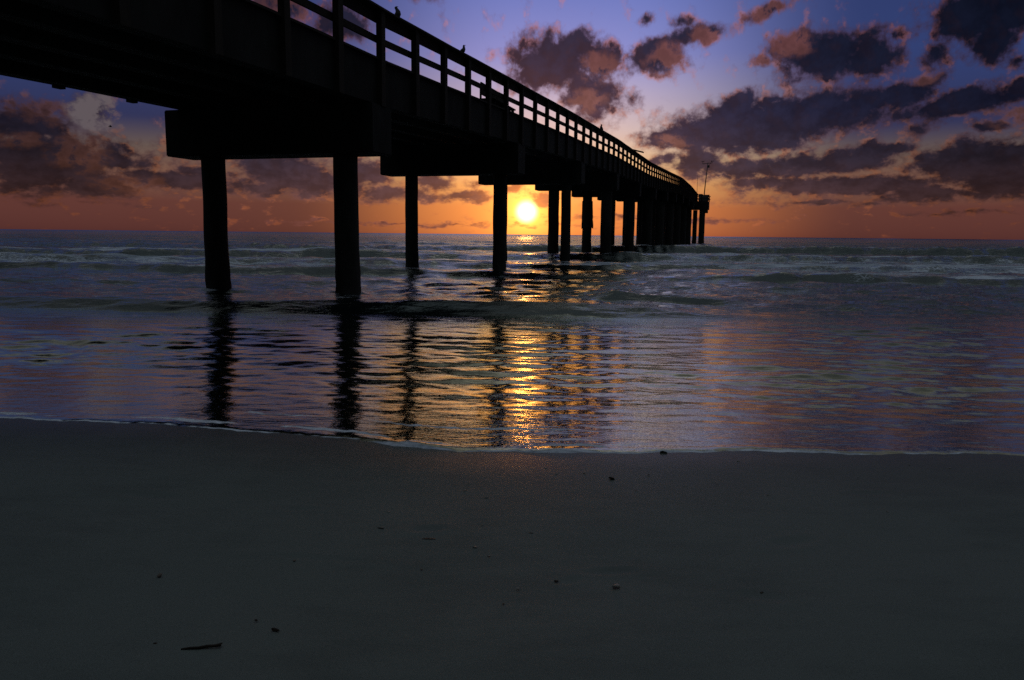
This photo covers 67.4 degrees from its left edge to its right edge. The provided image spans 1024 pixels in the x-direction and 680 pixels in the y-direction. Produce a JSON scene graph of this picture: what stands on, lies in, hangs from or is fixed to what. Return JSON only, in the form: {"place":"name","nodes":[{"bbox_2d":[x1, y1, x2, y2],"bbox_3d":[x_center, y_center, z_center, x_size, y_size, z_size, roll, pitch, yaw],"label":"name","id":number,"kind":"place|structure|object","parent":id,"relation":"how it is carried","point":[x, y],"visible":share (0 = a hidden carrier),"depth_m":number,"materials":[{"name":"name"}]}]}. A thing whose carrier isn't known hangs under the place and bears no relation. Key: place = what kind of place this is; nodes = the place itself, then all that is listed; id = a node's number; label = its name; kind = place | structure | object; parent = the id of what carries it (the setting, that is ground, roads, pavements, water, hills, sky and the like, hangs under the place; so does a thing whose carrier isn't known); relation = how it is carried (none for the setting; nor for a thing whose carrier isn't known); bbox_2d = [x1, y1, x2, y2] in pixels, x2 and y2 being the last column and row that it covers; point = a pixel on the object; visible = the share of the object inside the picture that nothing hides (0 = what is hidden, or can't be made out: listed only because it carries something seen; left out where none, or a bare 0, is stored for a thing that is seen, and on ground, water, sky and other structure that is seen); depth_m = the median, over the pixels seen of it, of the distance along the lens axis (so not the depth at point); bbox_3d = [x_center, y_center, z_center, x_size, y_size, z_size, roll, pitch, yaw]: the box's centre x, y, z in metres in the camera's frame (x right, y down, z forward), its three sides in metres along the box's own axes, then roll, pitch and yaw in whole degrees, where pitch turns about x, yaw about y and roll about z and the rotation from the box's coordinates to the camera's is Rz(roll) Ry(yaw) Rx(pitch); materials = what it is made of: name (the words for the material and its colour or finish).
{"place":"outdoors","nodes":[
{"label":"outdoors","id":0,"kind":"place"},
{"bbox_2d":[480,82,515,111],"bbox_3d":[-0.511,-8.657,28.045,0.600,1.030,2.600,3,8,16],"label":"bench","id":1,"kind":"object","parent":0,"point":[496,100],"visible":0.38,"depth_m":27.42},
{"bbox_2d":[0,418,1023,679],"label":"beach sand","id":2,"kind":"structure","parent":0,"point":[890,566],"depth_m":2.81,"materials":[{"name":"grey sand"}]},
{"bbox_2d":[181,643,222,649],"bbox_3d":[-0.870,0.860,2.153,0.110,0.011,0.014,-1,8,-14],"label":"driftwood twig","id":3,"kind":"object","parent":2,"relation":"on","point":[205,646],"visible":1,"depth_m":2.15,"materials":[{"name":"brown wood"}]},
{"bbox_2d":[0,0,710,294],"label":"pier","id":4,"kind":"structure","parent":2,"relation":"on","point":[237,79],"depth_m":17.73,"materials":[{"name":"wood"}]},
{"bbox_2d":[395,6,400,22],"bbox_3d":[-2.693,-7.629,18.047,0.167,0.418,0.144,2,8,10],"label":"perched bird","id":5,"kind":"object","parent":4,"relation":"on","point":[397,12],"visible":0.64,"depth_m":17.99},
{"bbox_2d":[701,161,711,194],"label":"weather mast","id":6,"kind":"object","parent":4,"relation":"on","point":[708,166],"visible":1,"depth_m":137.08,"materials":[{"name":"metal"}]},
{"bbox_2d":[0,229,1023,455],"bbox_3d":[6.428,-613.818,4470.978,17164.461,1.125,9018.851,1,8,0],"label":"sea","id":7,"kind":"structure","parent":0,"point":[845,346],"depth_m":10.16,"materials":[{"name":"liquid"}]},
{"bbox_2d":[0,0,1023,239],"label":"sky","id":8,"kind":"structure","parent":0,"point":[898,119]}
]}

